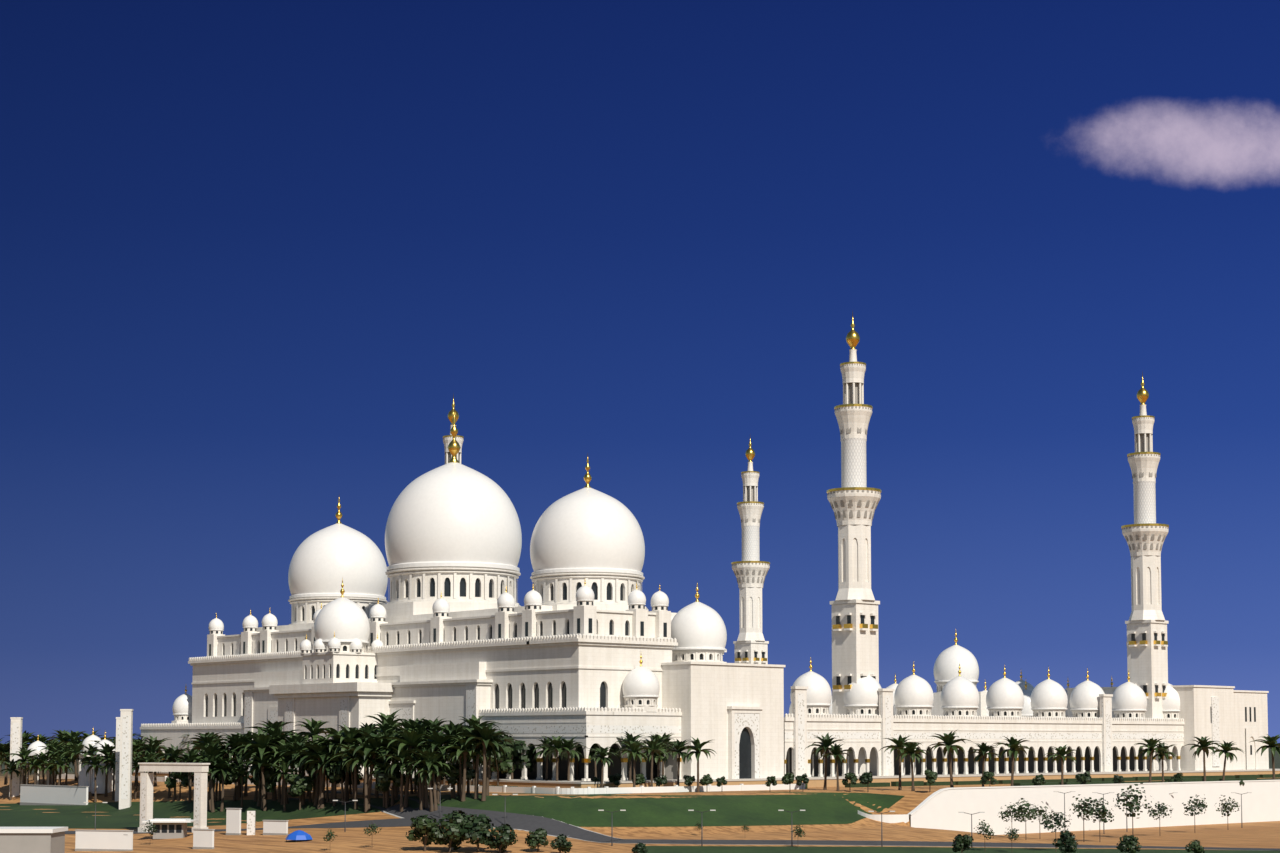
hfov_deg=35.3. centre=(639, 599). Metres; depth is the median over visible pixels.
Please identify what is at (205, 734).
date palm
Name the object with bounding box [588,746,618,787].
date palm
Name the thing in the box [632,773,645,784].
topiary tree
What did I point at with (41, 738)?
date palm
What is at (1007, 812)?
young tree
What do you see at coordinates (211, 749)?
date palm
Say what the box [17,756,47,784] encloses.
date palm
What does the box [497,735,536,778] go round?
palm tree
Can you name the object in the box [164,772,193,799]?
leafy tree
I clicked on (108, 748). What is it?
date palm
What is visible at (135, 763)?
date palm
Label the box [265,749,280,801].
date palm
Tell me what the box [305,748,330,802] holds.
date palm
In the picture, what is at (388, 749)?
date palm
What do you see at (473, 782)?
date palm
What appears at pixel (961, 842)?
bush
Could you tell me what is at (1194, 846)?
bush
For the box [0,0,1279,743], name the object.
sky
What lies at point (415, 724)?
date palm
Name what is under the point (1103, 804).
street lamp
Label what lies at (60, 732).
date palm
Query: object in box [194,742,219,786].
date palm
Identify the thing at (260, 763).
date palm
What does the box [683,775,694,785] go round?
topiary tree
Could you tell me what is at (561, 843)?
bush
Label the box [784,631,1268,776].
courtyard arcades
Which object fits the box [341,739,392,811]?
date palm
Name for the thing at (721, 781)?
topiary tree
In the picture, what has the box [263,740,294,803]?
date palm
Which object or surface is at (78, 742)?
date palm
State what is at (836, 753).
date palm
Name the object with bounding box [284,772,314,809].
leafy tree
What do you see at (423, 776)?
date palm
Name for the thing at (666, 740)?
date palm
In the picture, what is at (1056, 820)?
young tree
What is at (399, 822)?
service road
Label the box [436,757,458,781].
date palm
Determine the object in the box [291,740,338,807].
date palm
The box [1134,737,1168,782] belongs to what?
date palm
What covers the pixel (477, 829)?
bush
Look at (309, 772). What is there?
date palm
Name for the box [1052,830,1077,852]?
bush
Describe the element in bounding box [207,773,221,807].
date palm
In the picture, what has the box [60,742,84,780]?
date palm
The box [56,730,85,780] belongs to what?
date palm
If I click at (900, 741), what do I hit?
date palm
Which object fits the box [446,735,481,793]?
date palm
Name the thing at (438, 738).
date palm
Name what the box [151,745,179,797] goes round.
date palm
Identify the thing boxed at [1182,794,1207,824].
young tree
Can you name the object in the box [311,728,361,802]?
date palm
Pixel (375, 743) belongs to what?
date palm
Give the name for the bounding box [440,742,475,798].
date palm
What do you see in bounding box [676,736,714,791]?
date palm
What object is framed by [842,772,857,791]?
topiary tree
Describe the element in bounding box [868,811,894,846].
street lamp
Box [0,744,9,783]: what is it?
date palm
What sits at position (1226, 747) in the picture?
date palm
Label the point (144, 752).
date palm
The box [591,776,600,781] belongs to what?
topiary tree
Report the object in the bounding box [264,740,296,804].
date palm
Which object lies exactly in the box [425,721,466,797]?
date palm
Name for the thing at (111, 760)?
date palm
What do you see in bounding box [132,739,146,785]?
date palm
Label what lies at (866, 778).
topiary tree
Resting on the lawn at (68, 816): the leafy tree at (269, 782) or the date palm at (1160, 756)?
the leafy tree at (269, 782)
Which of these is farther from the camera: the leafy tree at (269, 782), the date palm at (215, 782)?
the date palm at (215, 782)
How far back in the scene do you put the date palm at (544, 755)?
408.83 m
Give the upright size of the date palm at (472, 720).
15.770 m
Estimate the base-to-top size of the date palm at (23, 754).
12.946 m
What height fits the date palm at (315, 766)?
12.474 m
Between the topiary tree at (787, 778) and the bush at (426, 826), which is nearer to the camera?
the bush at (426, 826)
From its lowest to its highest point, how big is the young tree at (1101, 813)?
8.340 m
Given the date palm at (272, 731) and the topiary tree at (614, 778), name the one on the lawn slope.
the topiary tree at (614, 778)
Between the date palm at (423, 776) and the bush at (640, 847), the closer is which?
the bush at (640, 847)
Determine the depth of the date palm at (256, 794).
421.81 m
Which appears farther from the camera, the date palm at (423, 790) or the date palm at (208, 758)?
the date palm at (208, 758)
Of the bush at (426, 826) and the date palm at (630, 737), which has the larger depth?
the date palm at (630, 737)
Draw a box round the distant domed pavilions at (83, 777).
[78,729,115,793]
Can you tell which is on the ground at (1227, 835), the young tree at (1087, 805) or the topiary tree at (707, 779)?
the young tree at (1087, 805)
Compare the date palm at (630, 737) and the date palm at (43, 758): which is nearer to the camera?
the date palm at (630, 737)
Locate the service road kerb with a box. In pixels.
[325,790,1279,850]
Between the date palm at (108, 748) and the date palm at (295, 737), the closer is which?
the date palm at (295, 737)
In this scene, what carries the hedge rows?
on the ground at (1227, 835)
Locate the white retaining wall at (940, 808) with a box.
[858,780,1279,834]
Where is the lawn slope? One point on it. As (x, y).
(817, 807)
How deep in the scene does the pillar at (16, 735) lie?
501.55 m
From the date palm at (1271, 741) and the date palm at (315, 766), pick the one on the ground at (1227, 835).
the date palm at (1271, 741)
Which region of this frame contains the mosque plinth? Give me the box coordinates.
[133,769,1279,787]
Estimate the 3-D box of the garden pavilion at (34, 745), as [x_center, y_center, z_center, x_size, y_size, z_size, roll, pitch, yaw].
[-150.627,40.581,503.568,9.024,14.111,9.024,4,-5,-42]
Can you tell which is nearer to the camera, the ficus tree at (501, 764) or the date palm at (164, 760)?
the ficus tree at (501, 764)
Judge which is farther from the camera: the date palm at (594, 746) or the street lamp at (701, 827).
the date palm at (594, 746)
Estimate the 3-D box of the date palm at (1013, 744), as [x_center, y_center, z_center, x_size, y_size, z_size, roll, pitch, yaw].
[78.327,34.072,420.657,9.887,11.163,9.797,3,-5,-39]
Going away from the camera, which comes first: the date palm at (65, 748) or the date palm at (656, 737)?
the date palm at (656, 737)
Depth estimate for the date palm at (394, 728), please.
395.56 m
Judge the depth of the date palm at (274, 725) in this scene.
431.32 m
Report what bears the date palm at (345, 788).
on the lawn at (68, 816)
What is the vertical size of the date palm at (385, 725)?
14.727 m
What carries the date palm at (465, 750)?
on the lawn slope
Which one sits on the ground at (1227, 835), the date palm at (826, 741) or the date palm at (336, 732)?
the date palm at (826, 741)
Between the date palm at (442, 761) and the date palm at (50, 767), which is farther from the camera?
the date palm at (50, 767)
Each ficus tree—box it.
[481,744,515,785]
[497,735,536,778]
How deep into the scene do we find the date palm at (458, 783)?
382.49 m
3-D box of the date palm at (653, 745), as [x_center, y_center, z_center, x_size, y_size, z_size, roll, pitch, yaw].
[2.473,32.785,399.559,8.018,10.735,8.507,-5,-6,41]
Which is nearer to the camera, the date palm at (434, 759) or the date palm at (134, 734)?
the date palm at (434, 759)
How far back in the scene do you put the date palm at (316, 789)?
402.83 m
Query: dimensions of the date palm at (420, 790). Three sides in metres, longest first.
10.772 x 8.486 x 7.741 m
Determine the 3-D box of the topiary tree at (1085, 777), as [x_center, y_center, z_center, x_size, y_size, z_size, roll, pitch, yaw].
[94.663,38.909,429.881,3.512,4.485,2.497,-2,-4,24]
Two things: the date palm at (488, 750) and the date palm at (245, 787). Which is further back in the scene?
the date palm at (245, 787)
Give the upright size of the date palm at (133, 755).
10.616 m
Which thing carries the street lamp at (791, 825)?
on the ground at (1227, 835)
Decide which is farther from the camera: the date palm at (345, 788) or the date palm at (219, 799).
the date palm at (219, 799)
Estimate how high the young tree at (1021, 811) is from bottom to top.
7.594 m
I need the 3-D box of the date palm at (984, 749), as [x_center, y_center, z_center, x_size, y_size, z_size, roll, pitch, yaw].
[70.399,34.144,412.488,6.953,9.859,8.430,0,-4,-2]
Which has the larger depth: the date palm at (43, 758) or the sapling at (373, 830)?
the date palm at (43, 758)
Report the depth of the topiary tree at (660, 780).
395.75 m
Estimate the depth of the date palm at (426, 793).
377.03 m
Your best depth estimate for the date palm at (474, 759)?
381.50 m
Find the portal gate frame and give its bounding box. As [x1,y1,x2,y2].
[138,763,209,832]
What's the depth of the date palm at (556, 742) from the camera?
403.38 m
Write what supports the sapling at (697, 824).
on the ground at (1227, 835)
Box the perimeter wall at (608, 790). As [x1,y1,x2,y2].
[57,773,804,793]
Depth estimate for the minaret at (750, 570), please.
662.52 m
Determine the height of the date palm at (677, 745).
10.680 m
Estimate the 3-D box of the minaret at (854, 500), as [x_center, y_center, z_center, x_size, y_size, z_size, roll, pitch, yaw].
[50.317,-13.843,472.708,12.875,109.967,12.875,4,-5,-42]
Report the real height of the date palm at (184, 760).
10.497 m
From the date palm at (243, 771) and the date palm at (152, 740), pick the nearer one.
the date palm at (243, 771)
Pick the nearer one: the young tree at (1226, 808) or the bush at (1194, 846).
the bush at (1194, 846)
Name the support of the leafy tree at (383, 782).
on the ground at (1227, 835)
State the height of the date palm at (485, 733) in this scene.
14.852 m
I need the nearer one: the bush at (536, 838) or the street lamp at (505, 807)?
the bush at (536, 838)
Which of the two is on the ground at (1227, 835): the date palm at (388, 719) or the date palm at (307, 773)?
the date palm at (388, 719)
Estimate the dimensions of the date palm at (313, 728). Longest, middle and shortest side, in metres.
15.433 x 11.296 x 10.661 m
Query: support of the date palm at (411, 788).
on the ground at (1227, 835)
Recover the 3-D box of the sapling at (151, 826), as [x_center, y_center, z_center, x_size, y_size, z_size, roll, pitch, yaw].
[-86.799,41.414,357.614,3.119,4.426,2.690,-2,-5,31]
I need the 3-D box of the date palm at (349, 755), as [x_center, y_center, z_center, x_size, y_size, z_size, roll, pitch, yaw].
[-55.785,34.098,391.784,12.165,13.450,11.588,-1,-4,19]
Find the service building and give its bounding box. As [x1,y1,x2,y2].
[0,827,67,852]
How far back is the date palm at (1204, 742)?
460.30 m
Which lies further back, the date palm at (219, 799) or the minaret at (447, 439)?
the minaret at (447, 439)
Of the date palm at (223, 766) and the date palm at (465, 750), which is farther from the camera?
the date palm at (223, 766)
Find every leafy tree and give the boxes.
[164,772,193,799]
[220,762,244,784]
[250,764,281,792]
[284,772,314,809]
[326,758,363,787]
[372,765,406,805]
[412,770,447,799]
[445,759,474,784]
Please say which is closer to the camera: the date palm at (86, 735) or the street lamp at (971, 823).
the street lamp at (971, 823)
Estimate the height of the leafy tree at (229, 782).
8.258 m
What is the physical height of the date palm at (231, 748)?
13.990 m
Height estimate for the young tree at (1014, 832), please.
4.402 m
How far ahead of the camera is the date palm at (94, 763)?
466.50 m
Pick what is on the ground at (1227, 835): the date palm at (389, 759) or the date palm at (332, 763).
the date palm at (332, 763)
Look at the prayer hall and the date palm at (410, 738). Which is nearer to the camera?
the date palm at (410, 738)
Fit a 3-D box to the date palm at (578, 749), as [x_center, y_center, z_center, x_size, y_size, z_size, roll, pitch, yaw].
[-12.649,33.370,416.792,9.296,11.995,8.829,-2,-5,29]
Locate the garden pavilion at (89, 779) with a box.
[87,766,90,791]
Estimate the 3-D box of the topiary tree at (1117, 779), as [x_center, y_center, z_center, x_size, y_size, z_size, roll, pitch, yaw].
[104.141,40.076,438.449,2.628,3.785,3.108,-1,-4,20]
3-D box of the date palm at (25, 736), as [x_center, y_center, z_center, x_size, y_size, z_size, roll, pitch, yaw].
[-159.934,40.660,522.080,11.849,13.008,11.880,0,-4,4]
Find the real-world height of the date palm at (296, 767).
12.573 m
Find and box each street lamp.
[84,802,107,829]
[333,800,357,831]
[428,788,452,817]
[492,794,517,824]
[598,810,625,845]
[688,810,715,845]
[778,810,804,845]
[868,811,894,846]
[958,812,984,847]
[1053,791,1074,831]
[1092,792,1113,833]
[1231,792,1251,827]
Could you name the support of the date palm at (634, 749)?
on the lawn slope
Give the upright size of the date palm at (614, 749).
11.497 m
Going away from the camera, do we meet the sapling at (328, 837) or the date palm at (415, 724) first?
the sapling at (328, 837)
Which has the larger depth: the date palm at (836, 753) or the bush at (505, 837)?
the date palm at (836, 753)
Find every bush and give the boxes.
[406,815,443,850]
[433,810,469,851]
[459,813,495,851]
[486,824,517,852]
[525,828,548,851]
[550,834,572,852]
[632,842,647,852]
[952,834,973,852]
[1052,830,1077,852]
[1116,835,1141,852]
[1185,839,1204,852]
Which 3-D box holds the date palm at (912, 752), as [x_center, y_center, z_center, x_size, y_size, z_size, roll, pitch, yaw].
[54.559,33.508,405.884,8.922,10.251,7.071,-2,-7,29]
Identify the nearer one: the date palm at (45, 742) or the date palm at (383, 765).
the date palm at (383, 765)
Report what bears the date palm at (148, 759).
on the ground at (1227, 835)
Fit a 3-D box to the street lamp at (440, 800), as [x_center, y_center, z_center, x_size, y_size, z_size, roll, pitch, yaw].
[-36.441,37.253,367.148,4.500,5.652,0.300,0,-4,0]
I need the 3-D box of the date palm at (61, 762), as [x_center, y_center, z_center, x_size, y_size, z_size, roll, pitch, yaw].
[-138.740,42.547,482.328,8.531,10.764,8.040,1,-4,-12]
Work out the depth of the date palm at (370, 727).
402.09 m
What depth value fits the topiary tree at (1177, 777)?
453.06 m
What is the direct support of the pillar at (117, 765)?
on the ground at (1227, 835)
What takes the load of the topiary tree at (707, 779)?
on the lawn slope
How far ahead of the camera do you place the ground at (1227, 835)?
369.10 m
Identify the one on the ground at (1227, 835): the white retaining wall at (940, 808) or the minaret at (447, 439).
the white retaining wall at (940, 808)
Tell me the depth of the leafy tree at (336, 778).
398.89 m
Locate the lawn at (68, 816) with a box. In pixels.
[0,798,397,828]
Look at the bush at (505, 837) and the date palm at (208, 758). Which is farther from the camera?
the date palm at (208, 758)
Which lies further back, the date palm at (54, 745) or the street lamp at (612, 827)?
the date palm at (54, 745)
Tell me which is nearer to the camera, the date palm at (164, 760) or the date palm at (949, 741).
the date palm at (949, 741)
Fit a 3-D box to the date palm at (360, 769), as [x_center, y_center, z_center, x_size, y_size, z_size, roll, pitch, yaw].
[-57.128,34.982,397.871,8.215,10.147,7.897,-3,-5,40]
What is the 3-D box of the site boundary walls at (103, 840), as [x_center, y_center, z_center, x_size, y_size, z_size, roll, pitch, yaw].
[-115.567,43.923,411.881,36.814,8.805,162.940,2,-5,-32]
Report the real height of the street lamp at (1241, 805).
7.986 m
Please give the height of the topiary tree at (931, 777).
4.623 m
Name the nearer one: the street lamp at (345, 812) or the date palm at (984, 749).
the street lamp at (345, 812)
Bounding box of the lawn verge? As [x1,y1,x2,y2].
[646,846,1279,852]
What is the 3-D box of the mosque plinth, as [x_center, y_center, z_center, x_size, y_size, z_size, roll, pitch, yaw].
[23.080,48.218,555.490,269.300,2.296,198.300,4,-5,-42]
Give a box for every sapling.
[141,820,156,835]
[324,829,335,841]
[364,823,381,835]
[695,821,703,829]
[741,825,750,830]
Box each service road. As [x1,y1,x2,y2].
[65,818,448,833]
[288,790,1279,849]
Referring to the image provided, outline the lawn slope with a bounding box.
[398,792,903,826]
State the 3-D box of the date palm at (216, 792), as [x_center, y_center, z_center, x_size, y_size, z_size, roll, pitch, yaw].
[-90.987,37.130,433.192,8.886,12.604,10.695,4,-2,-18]
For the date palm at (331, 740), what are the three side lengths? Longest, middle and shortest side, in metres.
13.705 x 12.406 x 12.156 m
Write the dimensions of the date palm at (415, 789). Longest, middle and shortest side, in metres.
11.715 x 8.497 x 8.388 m
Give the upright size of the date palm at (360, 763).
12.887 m
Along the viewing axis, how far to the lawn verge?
335.70 m
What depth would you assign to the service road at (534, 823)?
353.84 m
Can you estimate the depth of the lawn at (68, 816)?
424.14 m
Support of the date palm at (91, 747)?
on the ground at (1227, 835)
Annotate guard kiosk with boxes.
[142,818,197,838]
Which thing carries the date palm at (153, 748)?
on the ground at (1227, 835)
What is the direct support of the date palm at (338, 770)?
on the ground at (1227, 835)
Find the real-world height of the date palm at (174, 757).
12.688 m
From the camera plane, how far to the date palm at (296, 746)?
407.40 m
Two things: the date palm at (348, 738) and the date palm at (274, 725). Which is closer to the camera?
the date palm at (348, 738)
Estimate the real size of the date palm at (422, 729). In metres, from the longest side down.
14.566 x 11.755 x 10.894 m
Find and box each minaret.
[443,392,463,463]
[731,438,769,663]
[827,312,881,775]
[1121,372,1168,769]
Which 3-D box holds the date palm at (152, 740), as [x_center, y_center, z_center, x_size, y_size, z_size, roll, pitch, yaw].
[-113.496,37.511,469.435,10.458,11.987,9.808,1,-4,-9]
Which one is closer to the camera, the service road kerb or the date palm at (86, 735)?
the service road kerb
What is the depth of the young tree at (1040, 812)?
391.36 m
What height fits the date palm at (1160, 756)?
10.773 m
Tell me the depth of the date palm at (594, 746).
408.94 m
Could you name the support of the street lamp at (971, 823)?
on the ground at (1227, 835)
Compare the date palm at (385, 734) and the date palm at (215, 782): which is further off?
the date palm at (215, 782)
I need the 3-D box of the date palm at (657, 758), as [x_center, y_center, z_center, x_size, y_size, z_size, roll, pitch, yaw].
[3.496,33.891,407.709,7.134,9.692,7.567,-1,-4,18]
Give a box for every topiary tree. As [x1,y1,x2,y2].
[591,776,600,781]
[608,773,621,785]
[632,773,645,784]
[654,775,666,786]
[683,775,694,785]
[699,774,712,784]
[716,776,726,786]
[765,776,776,786]
[782,772,793,784]
[795,773,808,785]
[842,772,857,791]
[859,771,872,791]
[924,769,937,791]
[980,771,996,786]
[1032,774,1045,785]
[1075,771,1091,783]
[1112,774,1124,783]
[1172,772,1183,781]
[1236,778,1244,785]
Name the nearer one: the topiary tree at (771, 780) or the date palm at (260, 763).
the topiary tree at (771, 780)
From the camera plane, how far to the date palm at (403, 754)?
378.91 m
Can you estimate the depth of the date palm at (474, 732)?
375.13 m
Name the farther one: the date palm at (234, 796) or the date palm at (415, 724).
the date palm at (234, 796)
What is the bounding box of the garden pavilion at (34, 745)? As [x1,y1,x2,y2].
[21,736,55,784]
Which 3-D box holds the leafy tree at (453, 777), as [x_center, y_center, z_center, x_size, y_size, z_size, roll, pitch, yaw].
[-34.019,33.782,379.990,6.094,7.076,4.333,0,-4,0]
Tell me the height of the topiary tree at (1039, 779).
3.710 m
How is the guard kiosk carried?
on the ground at (1227, 835)
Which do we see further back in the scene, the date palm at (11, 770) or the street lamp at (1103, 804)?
the date palm at (11, 770)
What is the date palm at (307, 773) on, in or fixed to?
on the lawn at (68, 816)
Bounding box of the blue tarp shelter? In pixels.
[286,830,311,841]
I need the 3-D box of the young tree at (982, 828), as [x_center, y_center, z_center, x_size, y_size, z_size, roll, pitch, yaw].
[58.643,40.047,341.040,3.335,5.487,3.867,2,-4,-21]
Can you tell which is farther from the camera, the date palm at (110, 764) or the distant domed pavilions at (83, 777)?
the distant domed pavilions at (83, 777)
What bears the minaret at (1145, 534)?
on the mosque plinth
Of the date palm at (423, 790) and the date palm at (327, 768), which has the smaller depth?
the date palm at (423, 790)
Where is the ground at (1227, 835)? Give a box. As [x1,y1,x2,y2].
[0,743,1279,852]
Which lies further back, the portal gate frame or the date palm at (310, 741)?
the date palm at (310, 741)
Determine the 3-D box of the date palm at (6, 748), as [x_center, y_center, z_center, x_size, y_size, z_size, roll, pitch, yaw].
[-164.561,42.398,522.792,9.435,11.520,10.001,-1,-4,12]
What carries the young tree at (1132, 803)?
on the ground at (1227, 835)
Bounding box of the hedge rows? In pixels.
[153,774,1279,788]
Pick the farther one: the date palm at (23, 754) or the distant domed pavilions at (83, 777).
the date palm at (23, 754)
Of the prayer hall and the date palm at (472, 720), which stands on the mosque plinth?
the prayer hall
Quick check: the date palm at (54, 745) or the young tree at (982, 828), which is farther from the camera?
the date palm at (54, 745)
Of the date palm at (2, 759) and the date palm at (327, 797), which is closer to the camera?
the date palm at (327, 797)
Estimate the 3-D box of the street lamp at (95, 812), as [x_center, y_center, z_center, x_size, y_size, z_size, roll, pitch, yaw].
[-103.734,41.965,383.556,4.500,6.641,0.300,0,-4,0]
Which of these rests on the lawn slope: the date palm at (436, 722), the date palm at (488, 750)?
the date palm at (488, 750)
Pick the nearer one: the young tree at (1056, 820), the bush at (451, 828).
the bush at (451, 828)
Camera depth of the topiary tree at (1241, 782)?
469.18 m
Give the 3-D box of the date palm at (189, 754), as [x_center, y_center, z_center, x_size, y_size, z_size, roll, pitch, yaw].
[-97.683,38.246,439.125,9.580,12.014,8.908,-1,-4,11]
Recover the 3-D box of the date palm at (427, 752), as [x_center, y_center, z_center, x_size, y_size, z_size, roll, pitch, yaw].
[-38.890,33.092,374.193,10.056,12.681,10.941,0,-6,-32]
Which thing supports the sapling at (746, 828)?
on the ground at (1227, 835)
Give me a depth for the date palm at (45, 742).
514.27 m
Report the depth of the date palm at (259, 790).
416.05 m
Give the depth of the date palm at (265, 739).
412.31 m
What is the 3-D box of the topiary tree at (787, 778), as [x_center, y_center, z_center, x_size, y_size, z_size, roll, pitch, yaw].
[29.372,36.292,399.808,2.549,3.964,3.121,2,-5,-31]
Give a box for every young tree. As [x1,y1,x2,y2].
[791,823,805,837]
[974,819,994,839]
[997,802,1020,821]
[1005,828,1018,840]
[1010,798,1038,830]
[1029,801,1050,824]
[1042,809,1071,842]
[1069,794,1096,841]
[1087,798,1113,837]
[1113,783,1151,834]
[1147,802,1172,825]
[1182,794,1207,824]
[1214,795,1239,819]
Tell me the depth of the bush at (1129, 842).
330.69 m
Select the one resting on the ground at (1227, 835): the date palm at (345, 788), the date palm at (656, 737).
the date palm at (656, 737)
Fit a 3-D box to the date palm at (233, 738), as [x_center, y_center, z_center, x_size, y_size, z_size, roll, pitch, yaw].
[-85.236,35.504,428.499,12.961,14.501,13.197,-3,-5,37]
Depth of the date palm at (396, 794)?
390.10 m
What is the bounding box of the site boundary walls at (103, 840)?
[20,784,288,850]
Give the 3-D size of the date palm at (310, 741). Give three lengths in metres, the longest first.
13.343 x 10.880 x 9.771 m
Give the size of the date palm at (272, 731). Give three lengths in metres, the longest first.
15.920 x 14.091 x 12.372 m
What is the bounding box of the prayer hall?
[139,409,785,780]
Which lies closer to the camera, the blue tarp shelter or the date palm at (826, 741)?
the blue tarp shelter
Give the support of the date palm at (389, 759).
on the lawn at (68, 816)
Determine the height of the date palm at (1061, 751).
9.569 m
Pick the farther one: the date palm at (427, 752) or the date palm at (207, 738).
the date palm at (207, 738)
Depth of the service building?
324.72 m
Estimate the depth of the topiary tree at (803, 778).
401.04 m
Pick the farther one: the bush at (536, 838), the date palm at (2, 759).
the date palm at (2, 759)
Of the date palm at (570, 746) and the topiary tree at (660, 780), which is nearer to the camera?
the topiary tree at (660, 780)
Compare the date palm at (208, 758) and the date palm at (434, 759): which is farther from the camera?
the date palm at (208, 758)
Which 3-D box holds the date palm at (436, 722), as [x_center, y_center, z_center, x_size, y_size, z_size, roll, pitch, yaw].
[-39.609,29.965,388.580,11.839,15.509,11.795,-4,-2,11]
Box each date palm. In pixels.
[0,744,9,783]
[0,744,9,784]
[0,758,25,799]
[3,732,33,748]
[7,747,38,783]
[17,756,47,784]
[22,734,57,780]
[26,752,51,784]
[36,741,66,784]
[37,759,61,784]
[41,745,65,784]
[43,740,58,745]
[45,730,70,773]
[46,755,76,784]
[51,745,76,785]
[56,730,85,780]
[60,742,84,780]
[63,739,83,758]
[70,744,101,795]
[72,730,109,744]
[76,754,108,801]
[87,742,115,796]
[97,753,115,799]
[105,755,114,771]
[109,733,144,743]
[132,735,172,785]
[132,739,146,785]
[132,742,144,785]
[132,744,164,756]
[132,756,144,798]
[133,753,162,773]
[134,742,165,759]
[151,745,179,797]
[153,744,191,799]
[172,748,202,801]
[176,756,197,798]
[183,732,218,753]
[186,738,239,809]
[188,732,225,749]
[189,753,235,811]
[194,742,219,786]
[200,762,225,796]
[202,744,232,800]
[204,757,240,811]
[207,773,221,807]
[208,733,251,799]
[218,733,250,797]
[218,758,224,800]
[224,730,256,795]
[227,759,249,800]
[227,766,250,806]
[232,728,288,808]
[236,728,286,805]
[237,751,271,801]
[238,751,278,810]
[243,719,295,740]
[246,726,301,800]
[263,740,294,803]
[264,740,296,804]
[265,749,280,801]
[270,760,300,810]
[272,733,315,773]
[280,741,308,801]
[280,744,310,804]
[290,738,333,805]
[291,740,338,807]
[295,717,329,743]
[295,754,314,801]
[296,737,323,801]
[296,742,319,799]
[300,757,312,801]
[302,752,330,808]
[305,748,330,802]
[307,737,339,802]
[308,767,328,802]
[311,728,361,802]
[317,749,341,805]
[320,750,357,804]
[322,723,367,802]
[329,741,369,808]
[333,757,361,801]
[333,761,360,804]
[338,744,383,807]
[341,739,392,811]
[346,730,397,810]
[355,723,381,785]
[363,730,399,804]
[366,709,403,736]
[367,760,405,807]
[368,755,395,806]
[370,741,406,804]
[373,720,401,736]
[375,734,400,799]
[378,725,431,807]
[379,746,415,811]
[380,718,409,793]
[392,717,441,796]
[394,727,440,789]
[397,746,439,806]
[401,745,448,807]
[401,754,423,809]
[404,744,452,811]
[409,752,455,810]
[410,768,413,793]
[411,763,448,810]
[414,765,416,793]
[415,729,457,803]
[417,717,449,793]
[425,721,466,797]
[436,725,462,795]
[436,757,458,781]
[437,735,489,800]
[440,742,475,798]
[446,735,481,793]
[450,722,504,798]
[453,722,512,800]
[459,714,500,729]
[463,750,495,790]
[463,751,486,784]
[465,730,519,795]
[526,736,561,780]
[535,736,575,780]
[550,736,585,780]
[574,743,581,779]
[580,743,610,776]
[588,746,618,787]
[597,744,619,774]
[614,731,645,779]
[616,739,654,786]
[640,739,668,786]
[641,733,673,774]
[641,745,670,776]
[649,732,675,775]
[664,739,691,785]
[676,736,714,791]
[805,733,843,789]
[819,743,852,790]
[879,735,921,789]
[889,742,927,790]
[928,731,970,787]
[968,742,1000,786]
[990,736,1032,785]
[1045,745,1077,784]
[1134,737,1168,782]
[1149,742,1175,781]
[1183,737,1220,780]
[1211,740,1242,780]
[1251,734,1279,779]
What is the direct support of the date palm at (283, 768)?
on the lawn at (68, 816)
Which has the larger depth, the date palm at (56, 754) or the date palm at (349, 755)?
the date palm at (56, 754)
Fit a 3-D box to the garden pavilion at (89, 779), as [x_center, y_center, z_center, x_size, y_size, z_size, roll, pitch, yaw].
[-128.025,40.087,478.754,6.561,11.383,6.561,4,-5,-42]

